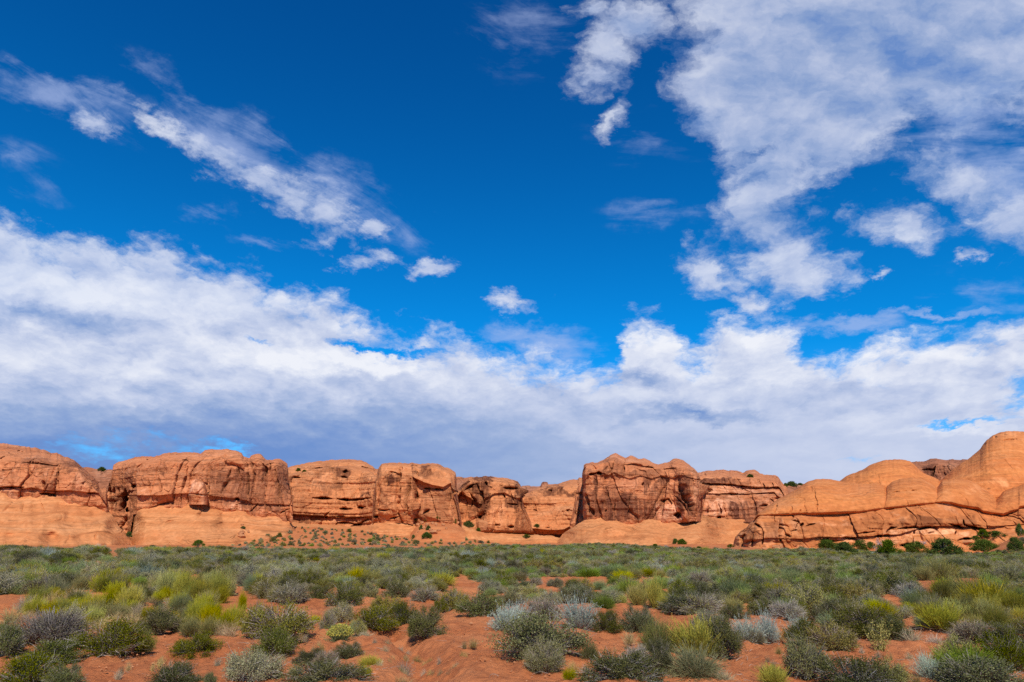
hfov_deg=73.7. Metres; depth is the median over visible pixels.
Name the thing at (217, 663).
grass tuft
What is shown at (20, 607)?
grass tuft
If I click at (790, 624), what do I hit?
sagebrush shrub
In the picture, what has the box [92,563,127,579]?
joint fir shrub
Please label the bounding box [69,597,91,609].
joint fir shrub
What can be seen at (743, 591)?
joint fir shrub
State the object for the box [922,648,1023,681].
blackbrush shrub
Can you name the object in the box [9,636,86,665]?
blackbrush shrub
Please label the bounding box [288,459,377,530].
rock formation
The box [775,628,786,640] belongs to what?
grass tuft
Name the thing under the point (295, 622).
blackbrush shrub
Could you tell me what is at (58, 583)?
joint fir shrub
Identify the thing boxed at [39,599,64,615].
joint fir shrub
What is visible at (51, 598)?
grass tuft
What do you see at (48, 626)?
blackbrush shrub
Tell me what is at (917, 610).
joint fir shrub
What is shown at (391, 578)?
blackbrush shrub
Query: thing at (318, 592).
blackbrush shrub
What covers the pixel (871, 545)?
juniper tree
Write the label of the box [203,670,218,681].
blackbrush shrub
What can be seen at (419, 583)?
blackbrush shrub
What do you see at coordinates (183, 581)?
joint fir shrub
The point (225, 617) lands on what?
joint fir shrub
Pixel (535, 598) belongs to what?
blackbrush shrub
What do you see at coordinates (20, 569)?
sagebrush shrub
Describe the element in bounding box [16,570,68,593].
blackbrush shrub
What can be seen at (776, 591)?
blackbrush shrub
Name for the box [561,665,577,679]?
joint fir shrub
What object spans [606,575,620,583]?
joint fir shrub
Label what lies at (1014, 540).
juniper tree
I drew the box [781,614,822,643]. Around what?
blackbrush shrub
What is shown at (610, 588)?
joint fir shrub
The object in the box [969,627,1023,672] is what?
blackbrush shrub
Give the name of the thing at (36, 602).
joint fir shrub
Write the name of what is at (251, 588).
blackbrush shrub
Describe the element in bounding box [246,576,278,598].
blackbrush shrub
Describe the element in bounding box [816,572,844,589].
blackbrush shrub
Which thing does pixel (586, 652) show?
joint fir shrub
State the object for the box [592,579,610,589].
joint fir shrub
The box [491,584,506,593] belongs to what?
blackbrush shrub
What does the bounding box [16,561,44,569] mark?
joint fir shrub
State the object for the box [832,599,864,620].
blackbrush shrub
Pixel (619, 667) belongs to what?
blackbrush shrub
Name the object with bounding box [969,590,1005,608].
joint fir shrub
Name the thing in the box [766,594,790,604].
joint fir shrub
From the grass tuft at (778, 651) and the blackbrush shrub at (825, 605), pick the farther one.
the blackbrush shrub at (825, 605)
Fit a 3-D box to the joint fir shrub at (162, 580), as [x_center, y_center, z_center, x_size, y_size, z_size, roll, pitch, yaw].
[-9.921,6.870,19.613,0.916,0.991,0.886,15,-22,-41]
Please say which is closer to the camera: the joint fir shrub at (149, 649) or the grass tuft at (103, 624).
the joint fir shrub at (149, 649)
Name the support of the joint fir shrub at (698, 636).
on the ground
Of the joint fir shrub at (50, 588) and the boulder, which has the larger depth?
the boulder
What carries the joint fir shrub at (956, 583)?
on the ground
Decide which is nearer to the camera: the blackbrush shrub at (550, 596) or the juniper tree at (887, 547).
the blackbrush shrub at (550, 596)
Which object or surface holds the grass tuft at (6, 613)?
on the ground
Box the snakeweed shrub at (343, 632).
[320,620,358,642]
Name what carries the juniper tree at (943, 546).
on the ground
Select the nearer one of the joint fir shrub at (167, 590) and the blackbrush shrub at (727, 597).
the blackbrush shrub at (727, 597)
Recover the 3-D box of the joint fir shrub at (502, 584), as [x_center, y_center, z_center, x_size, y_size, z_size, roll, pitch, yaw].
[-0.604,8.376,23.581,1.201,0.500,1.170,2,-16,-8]
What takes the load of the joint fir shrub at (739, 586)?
on the ground
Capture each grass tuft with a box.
[0,606,28,622]
[3,614,34,623]
[11,595,31,612]
[22,609,36,616]
[42,589,67,603]
[93,616,116,628]
[109,609,125,620]
[114,669,121,679]
[120,612,144,625]
[125,662,132,670]
[128,607,147,620]
[129,601,146,614]
[146,596,157,602]
[155,657,166,664]
[156,658,163,668]
[207,619,229,635]
[213,658,220,665]
[219,620,238,637]
[270,654,288,660]
[356,630,375,635]
[395,674,413,681]
[396,661,415,676]
[466,637,480,647]
[570,663,581,674]
[620,630,638,644]
[712,669,737,679]
[774,645,781,654]
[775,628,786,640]
[894,626,928,640]
[904,650,914,658]
[910,672,926,681]
[919,634,943,644]
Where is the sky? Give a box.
[0,0,1023,485]
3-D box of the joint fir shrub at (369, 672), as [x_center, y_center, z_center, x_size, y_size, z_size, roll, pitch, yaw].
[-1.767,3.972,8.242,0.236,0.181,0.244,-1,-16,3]
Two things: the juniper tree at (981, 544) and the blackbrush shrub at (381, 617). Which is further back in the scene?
the juniper tree at (981, 544)
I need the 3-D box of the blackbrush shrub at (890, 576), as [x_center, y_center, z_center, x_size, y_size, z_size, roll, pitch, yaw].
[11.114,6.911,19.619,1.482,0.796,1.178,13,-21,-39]
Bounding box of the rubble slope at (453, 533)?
[410,522,464,541]
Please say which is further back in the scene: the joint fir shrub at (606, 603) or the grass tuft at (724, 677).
the joint fir shrub at (606, 603)
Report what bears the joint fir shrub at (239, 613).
on the ground
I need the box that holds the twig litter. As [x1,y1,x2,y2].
[3,594,914,681]
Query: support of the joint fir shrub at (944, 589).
on the ground
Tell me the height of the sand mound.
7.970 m
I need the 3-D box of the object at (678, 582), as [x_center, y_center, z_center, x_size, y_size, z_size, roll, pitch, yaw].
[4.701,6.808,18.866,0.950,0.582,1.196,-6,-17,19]
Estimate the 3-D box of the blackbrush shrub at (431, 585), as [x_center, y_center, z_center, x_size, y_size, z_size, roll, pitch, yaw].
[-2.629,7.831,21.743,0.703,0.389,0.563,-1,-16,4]
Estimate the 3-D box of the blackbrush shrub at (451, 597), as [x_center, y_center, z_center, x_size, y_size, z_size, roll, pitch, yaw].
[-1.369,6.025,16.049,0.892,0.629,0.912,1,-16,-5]
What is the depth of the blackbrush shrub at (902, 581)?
19.16 m
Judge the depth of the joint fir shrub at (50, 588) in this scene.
18.18 m
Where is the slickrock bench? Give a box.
[462,525,558,543]
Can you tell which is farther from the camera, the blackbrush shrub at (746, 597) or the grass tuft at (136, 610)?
the blackbrush shrub at (746, 597)
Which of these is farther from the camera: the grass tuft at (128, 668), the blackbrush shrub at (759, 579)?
the blackbrush shrub at (759, 579)
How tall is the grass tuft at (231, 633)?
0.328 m
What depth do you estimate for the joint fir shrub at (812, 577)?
23.39 m
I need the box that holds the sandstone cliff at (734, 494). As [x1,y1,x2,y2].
[698,469,788,521]
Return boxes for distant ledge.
[456,477,471,488]
[787,485,801,492]
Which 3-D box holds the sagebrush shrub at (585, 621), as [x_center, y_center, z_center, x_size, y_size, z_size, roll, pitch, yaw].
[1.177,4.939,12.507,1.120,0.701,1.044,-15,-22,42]
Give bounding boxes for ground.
[0,535,1023,681]
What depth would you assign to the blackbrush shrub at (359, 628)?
11.94 m
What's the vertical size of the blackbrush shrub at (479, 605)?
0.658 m
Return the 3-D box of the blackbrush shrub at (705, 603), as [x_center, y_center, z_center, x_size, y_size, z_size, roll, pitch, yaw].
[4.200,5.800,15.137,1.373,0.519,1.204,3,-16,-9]
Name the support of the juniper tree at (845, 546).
on the ground
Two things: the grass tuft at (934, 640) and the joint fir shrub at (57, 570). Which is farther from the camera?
the joint fir shrub at (57, 570)
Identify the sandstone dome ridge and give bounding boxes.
[733,431,1023,552]
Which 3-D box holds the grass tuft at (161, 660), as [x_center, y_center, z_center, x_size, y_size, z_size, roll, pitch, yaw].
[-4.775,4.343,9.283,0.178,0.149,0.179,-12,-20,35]
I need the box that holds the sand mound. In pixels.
[241,527,499,546]
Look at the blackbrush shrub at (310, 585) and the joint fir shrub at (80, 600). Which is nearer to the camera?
the joint fir shrub at (80, 600)
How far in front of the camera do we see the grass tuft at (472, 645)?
10.34 m
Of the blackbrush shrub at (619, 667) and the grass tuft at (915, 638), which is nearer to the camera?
the blackbrush shrub at (619, 667)
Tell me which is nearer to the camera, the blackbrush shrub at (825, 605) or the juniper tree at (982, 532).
the blackbrush shrub at (825, 605)
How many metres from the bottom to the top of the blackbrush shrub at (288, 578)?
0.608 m
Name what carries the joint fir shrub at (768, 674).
on the ground
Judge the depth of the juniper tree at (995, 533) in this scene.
124.59 m
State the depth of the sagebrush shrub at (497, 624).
12.21 m
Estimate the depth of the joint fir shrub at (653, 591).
16.33 m
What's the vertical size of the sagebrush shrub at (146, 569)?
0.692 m
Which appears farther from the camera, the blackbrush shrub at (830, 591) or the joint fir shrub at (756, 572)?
the joint fir shrub at (756, 572)
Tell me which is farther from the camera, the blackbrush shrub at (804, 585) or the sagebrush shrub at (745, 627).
the blackbrush shrub at (804, 585)
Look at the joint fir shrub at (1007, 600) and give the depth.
15.47 m
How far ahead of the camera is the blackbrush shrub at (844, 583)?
18.20 m
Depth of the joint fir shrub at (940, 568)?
26.07 m
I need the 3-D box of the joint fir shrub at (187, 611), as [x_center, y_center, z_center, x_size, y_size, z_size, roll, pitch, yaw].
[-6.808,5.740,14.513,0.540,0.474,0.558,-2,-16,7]
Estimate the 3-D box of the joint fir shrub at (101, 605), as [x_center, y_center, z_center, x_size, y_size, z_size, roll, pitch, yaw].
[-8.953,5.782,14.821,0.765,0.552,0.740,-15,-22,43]
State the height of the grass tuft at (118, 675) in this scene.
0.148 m
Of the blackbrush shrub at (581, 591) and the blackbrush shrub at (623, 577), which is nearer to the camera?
the blackbrush shrub at (581, 591)
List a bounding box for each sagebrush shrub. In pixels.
[7,565,37,573]
[39,546,56,553]
[131,561,171,575]
[483,599,523,633]
[501,596,532,622]
[549,591,601,631]
[730,610,772,644]
[753,605,782,643]
[782,612,808,637]
[906,648,940,681]
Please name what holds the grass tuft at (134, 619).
on the ground
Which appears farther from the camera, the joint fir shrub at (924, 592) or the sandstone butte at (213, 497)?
the sandstone butte at (213, 497)
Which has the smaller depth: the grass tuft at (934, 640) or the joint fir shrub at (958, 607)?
the grass tuft at (934, 640)
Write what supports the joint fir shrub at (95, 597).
on the ground
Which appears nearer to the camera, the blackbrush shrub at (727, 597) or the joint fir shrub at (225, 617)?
the joint fir shrub at (225, 617)
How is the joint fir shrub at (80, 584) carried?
on the ground
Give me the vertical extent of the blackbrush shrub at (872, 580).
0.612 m
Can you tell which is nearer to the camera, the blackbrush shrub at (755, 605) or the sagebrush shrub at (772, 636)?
the sagebrush shrub at (772, 636)
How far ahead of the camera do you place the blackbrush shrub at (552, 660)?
8.45 m
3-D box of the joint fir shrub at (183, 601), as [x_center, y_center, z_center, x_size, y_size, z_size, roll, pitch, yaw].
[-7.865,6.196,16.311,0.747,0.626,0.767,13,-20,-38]
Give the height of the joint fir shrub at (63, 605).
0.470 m
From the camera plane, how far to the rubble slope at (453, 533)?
157.75 m
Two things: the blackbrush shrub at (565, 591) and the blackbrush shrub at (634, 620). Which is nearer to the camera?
the blackbrush shrub at (634, 620)
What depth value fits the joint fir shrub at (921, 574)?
25.32 m
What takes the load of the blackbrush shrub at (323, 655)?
on the ground
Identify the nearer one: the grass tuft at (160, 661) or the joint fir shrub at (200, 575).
the grass tuft at (160, 661)
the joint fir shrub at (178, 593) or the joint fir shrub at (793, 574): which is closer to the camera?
the joint fir shrub at (178, 593)
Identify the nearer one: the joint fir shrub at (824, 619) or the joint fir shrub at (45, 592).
the joint fir shrub at (824, 619)
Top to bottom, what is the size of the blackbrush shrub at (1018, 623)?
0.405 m
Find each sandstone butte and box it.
[0,443,131,545]
[107,449,295,545]
[366,462,461,536]
[457,476,536,534]
[557,453,750,544]
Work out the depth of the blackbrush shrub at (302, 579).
22.67 m
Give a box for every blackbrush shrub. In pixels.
[0,568,28,594]
[0,616,26,655]
[0,648,78,681]
[7,568,30,579]
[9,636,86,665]
[13,567,50,585]
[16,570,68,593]
[18,605,96,645]
[40,660,88,681]
[50,571,79,584]
[60,596,91,632]
[64,570,85,584]
[64,614,156,657]
[133,605,190,634]
[142,657,204,681]
[167,628,230,660]
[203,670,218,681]
[222,641,290,681]
[236,597,319,639]
[237,597,271,637]
[242,576,276,593]
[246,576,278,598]
[246,621,307,658]
[262,578,311,604]
[270,657,378,681]
[273,574,303,586]
[289,646,326,663]
[297,571,320,586]
[304,580,316,590]
[307,583,335,598]
[309,647,340,669]
[310,578,335,588]
[318,611,337,629]
[321,600,355,622]
[322,578,367,606]
[330,639,363,658]
[348,603,400,630]
[349,616,367,635]
[360,580,380,597]
[366,592,404,611]
[374,580,386,588]
[377,572,401,586]
[379,579,415,598]
[388,598,421,624]
[402,603,449,638]
[406,578,426,589]
[407,584,442,601]
[409,573,432,587]
[420,582,437,590]
[429,576,448,590]
[431,598,447,611]
[438,585,469,610]
[452,584,508,616]
[477,578,501,591]
[482,601,596,661]
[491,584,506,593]
[497,586,529,605]
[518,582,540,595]
[519,631,568,672]
[520,595,565,619]
[529,596,540,602]
[539,589,563,604]
[556,581,587,603]
[560,578,590,591]
[566,584,595,603]
[571,577,594,589]
[571,646,673,681]
[590,606,622,633]
[594,587,627,603]
[614,573,639,586]
[616,603,659,632]
[623,643,649,659]
[640,576,664,582]
[642,636,674,671]
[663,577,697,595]
[665,583,697,597]
[675,592,725,615]
[685,577,705,588]
[686,568,712,582]
[688,606,729,630]
[693,580,731,597]
[703,612,746,661]
[704,589,725,604]
[719,572,747,587]
[721,585,738,593]
[721,593,732,603]
[730,590,754,603]
[741,576,756,584]
[745,573,768,585]
[745,582,775,601]
[745,595,777,616]
[747,630,767,644]
[756,582,789,601]
[766,597,808,619]
[770,580,796,589]
[773,575,789,584]
[779,625,833,680]
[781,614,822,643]
[787,596,809,610]
[788,601,810,618]
[790,583,809,588]
[792,578,817,583]
[794,581,824,593]
[803,618,863,651]
[806,596,845,621]
[811,646,915,681]
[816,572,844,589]
[822,599,905,638]
[823,583,847,598]
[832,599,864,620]
[834,579,873,598]
[834,592,869,608]
[842,578,874,596]
[844,575,887,597]
[845,578,879,597]
[857,592,897,605]
[860,574,892,594]
[864,612,917,640]
[871,570,896,576]
[874,573,886,582]
[878,568,920,595]
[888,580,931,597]
[889,577,926,595]
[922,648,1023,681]
[929,631,980,660]
[938,616,993,643]
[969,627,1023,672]
[987,619,1023,643]
[1006,616,1023,630]
[1007,581,1023,589]
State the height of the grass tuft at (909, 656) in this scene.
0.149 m
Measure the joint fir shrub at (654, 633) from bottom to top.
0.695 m
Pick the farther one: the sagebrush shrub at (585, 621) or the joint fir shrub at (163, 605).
the joint fir shrub at (163, 605)
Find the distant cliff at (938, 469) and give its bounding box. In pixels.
[912,458,966,479]
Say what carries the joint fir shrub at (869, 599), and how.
on the ground
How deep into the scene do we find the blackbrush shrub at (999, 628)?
10.74 m
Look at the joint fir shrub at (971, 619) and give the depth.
12.97 m
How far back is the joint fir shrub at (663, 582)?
21.30 m
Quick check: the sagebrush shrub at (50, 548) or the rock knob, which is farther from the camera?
the rock knob
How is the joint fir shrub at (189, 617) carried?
on the ground
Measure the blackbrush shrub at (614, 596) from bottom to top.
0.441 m
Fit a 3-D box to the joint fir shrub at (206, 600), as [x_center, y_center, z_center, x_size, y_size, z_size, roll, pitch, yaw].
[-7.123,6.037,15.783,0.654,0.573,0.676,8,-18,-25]
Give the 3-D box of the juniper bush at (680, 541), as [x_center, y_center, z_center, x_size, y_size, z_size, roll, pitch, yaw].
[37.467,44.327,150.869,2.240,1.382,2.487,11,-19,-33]
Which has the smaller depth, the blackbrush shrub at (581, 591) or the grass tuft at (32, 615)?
the grass tuft at (32, 615)
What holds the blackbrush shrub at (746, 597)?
on the ground
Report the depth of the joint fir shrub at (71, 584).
20.12 m
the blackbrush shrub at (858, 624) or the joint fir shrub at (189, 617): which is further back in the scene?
the joint fir shrub at (189, 617)
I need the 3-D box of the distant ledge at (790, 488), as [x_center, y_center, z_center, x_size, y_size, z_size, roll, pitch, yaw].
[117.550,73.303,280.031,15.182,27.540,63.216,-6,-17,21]
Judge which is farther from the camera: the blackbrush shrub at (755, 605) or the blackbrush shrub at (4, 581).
the blackbrush shrub at (4, 581)
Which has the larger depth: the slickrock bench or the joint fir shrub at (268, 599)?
the slickrock bench
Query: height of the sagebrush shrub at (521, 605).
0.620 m
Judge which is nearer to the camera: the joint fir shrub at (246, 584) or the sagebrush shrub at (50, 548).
the joint fir shrub at (246, 584)
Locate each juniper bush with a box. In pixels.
[193,539,204,546]
[422,532,431,538]
[463,521,474,526]
[677,539,686,543]
[787,481,797,486]
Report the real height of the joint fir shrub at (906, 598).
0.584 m
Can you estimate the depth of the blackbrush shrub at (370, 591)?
19.66 m
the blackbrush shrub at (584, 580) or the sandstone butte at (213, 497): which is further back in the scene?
the sandstone butte at (213, 497)
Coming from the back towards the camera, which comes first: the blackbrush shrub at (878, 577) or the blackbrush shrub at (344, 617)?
the blackbrush shrub at (878, 577)
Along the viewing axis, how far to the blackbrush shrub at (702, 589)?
17.08 m
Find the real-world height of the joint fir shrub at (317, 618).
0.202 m
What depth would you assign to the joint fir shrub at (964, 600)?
16.24 m
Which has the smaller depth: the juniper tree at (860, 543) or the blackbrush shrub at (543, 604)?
the blackbrush shrub at (543, 604)
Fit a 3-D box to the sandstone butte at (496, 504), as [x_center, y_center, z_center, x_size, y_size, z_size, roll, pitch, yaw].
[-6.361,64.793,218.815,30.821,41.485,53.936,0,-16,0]
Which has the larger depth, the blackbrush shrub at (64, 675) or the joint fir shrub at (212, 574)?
the joint fir shrub at (212, 574)
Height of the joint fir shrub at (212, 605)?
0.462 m
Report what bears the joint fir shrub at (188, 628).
on the ground
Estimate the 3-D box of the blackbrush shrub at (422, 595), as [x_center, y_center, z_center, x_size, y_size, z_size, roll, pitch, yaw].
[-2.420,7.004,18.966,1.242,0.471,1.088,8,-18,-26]
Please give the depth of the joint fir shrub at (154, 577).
21.30 m
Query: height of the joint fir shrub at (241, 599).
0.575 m
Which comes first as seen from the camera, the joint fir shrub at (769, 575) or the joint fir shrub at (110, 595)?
the joint fir shrub at (110, 595)
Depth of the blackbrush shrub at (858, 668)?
7.74 m
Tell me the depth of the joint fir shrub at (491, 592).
21.15 m
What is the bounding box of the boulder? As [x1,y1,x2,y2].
[477,520,487,530]
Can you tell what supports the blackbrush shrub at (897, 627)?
on the ground
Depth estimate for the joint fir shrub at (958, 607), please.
14.04 m
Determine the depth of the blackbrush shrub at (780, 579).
21.14 m
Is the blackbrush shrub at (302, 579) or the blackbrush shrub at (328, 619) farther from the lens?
the blackbrush shrub at (302, 579)
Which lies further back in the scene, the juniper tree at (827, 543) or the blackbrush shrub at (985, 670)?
the juniper tree at (827, 543)
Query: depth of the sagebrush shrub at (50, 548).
35.29 m
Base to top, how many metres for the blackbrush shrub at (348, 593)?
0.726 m
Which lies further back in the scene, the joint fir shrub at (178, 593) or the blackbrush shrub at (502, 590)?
the blackbrush shrub at (502, 590)
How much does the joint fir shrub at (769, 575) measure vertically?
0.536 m
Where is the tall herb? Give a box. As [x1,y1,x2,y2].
[863,618,893,651]
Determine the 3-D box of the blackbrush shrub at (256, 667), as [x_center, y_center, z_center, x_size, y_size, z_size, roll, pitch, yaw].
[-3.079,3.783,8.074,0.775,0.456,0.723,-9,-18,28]
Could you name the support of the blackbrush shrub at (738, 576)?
on the ground
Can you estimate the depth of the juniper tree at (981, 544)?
111.18 m
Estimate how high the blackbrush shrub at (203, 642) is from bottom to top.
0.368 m
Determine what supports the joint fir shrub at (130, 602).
on the ground
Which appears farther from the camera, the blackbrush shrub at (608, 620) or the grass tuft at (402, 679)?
the blackbrush shrub at (608, 620)
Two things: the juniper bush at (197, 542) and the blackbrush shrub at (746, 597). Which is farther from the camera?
the juniper bush at (197, 542)
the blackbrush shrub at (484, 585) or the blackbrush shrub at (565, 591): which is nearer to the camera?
the blackbrush shrub at (565, 591)
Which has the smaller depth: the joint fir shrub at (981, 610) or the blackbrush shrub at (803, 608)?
the joint fir shrub at (981, 610)
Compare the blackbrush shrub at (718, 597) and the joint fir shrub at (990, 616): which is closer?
the joint fir shrub at (990, 616)
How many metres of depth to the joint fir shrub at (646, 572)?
27.93 m
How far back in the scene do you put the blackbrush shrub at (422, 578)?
22.63 m
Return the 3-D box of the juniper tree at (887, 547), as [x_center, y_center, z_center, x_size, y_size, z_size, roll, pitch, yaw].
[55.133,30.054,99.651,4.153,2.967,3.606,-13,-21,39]
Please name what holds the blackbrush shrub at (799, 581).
on the ground
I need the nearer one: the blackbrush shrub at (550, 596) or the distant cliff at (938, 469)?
the blackbrush shrub at (550, 596)
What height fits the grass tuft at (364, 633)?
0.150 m
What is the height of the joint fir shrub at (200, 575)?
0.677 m
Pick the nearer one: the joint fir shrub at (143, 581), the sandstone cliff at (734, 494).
the joint fir shrub at (143, 581)
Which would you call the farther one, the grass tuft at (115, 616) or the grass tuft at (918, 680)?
the grass tuft at (115, 616)
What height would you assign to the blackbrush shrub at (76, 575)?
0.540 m
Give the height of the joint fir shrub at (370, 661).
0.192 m
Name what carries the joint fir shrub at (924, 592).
on the ground
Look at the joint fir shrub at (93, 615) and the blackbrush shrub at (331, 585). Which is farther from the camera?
the blackbrush shrub at (331, 585)
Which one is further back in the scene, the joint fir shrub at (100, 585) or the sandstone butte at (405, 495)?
the sandstone butte at (405, 495)
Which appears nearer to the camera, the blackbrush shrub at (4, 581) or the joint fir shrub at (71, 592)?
the joint fir shrub at (71, 592)
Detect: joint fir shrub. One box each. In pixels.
[0,582,25,594]
[10,571,40,592]
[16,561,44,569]
[21,592,47,615]
[24,583,55,602]
[26,561,77,573]
[38,604,70,617]
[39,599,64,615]
[40,585,59,593]
[41,574,70,592]
[45,597,70,612]
[49,587,65,601]
[50,597,71,604]
[61,587,85,599]
[66,590,86,600]
[67,581,76,590]
[69,596,84,604]
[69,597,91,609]
[70,573,90,589]
[75,600,99,613]
[79,576,91,589]
[82,614,93,629]
[83,606,106,625]
[84,589,107,607]
[88,594,118,617]
[89,570,118,592]
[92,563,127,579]
[99,585,128,608]
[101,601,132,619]
[105,579,127,593]
[106,569,130,585]
[113,583,144,605]
[118,597,140,608]
[119,576,132,589]
[129,597,141,613]
[130,627,160,653]
[131,575,147,584]
[132,579,148,585]
[132,581,156,600]
[137,586,150,605]
[139,605,157,619]
[148,570,163,588]
[150,565,180,593]
[150,589,167,601]
[151,599,163,607]
[157,601,167,609]
[159,585,174,599]
[165,589,192,612]
[165,590,186,608]
[171,566,200,596]
[175,617,199,637]
[177,606,184,616]
[178,601,196,619]
[180,612,200,623]
[181,577,199,600]
[184,596,210,618]
[185,574,217,602]
[190,587,221,605]
[191,589,213,607]
[195,568,207,580]
[196,601,219,623]
[197,614,226,636]
[200,598,223,618]
[201,567,221,582]
[201,569,234,593]
[206,585,232,603]
[211,608,239,630]
[214,567,239,579]
[221,601,246,625]
[224,573,237,595]
[236,590,247,608]
[239,572,260,590]
[267,586,276,601]
[312,614,320,622]
[331,574,350,584]
[355,653,384,665]
[359,664,373,675]
[360,568,383,579]
[426,571,458,584]
[484,587,499,594]
[490,577,508,586]
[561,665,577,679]
[578,641,600,660]
[587,592,616,608]
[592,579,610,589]
[600,584,622,592]
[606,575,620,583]
[610,570,634,578]
[612,577,641,593]
[616,592,627,603]
[625,578,649,605]
[626,565,644,578]
[632,608,681,652]
[640,566,659,576]
[644,572,669,588]
[644,575,666,607]
[652,570,666,576]
[655,593,669,609]
[656,638,730,681]
[665,609,728,657]
[678,567,701,578]
[707,574,724,581]
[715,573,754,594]
[728,582,750,597]
[730,581,758,594]
[740,566,763,577]
[751,660,794,681]
[761,579,791,590]
[762,572,777,578]
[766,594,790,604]
[767,571,792,581]
[781,568,802,579]
[799,570,823,581]
[815,608,842,629]
[822,591,840,601]
[834,569,855,577]
[863,598,878,606]
[864,598,899,620]
[898,586,922,605]
[900,601,919,614]
[909,599,933,616]
[910,563,937,580]
[910,614,929,626]
[911,586,935,601]
[913,554,964,579]
[913,596,968,630]
[915,590,944,607]
[924,571,958,601]
[934,596,979,620]
[937,568,999,596]
[939,614,959,631]
[950,573,1022,602]
[951,587,975,607]
[961,610,983,628]
[962,599,993,617]
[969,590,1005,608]
[969,611,985,620]
[974,599,993,608]
[976,602,1020,622]
[978,569,1003,585]
[979,600,1012,626]
[987,581,1023,610]
[996,578,1011,591]
[1005,583,1023,602]
[1010,603,1023,620]
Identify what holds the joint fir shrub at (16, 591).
on the ground
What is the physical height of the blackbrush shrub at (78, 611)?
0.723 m
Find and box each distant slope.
[83,467,111,491]
[521,485,539,492]
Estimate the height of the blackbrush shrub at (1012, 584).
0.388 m
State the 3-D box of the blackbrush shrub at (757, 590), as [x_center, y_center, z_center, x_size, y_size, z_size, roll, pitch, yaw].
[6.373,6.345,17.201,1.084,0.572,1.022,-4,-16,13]
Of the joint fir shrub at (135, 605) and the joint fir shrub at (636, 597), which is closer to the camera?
the joint fir shrub at (135, 605)
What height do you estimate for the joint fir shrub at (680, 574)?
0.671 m
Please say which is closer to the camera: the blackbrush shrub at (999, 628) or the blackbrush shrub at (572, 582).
the blackbrush shrub at (999, 628)
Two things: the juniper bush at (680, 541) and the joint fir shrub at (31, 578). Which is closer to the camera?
the joint fir shrub at (31, 578)
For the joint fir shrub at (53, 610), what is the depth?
14.30 m
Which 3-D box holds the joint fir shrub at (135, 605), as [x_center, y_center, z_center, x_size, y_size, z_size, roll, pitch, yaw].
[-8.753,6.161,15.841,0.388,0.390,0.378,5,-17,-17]
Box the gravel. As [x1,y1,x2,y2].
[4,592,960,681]
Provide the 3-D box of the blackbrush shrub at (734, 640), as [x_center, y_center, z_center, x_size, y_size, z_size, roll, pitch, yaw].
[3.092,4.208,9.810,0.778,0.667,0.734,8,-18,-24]
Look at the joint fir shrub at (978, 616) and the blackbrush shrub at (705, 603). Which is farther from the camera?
the blackbrush shrub at (705, 603)
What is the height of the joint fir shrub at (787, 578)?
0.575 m
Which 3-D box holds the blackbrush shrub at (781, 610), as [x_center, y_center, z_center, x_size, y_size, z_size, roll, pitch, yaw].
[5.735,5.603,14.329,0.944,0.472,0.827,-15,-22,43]
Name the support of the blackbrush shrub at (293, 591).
on the ground
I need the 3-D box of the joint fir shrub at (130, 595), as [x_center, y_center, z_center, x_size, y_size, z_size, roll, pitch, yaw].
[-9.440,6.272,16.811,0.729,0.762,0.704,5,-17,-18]
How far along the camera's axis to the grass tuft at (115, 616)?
14.16 m
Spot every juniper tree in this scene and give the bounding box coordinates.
[819,538,836,548]
[832,540,858,552]
[852,539,869,549]
[867,541,874,548]
[875,539,905,554]
[903,540,929,552]
[926,535,969,554]
[966,538,997,551]
[977,529,989,537]
[983,530,1005,537]
[1006,536,1023,549]
[1015,523,1023,535]
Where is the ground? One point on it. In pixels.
(470, 668)
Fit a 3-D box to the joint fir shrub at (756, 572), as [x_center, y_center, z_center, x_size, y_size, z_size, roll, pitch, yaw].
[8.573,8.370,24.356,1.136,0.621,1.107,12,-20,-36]
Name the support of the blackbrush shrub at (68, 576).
on the ground
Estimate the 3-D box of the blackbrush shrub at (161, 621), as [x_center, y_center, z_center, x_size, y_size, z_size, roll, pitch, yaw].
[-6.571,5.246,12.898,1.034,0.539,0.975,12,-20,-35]
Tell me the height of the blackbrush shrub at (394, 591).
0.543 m
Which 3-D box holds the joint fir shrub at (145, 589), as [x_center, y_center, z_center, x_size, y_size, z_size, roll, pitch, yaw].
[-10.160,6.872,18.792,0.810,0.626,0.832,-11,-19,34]
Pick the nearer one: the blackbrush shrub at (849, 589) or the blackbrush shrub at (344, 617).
the blackbrush shrub at (344, 617)

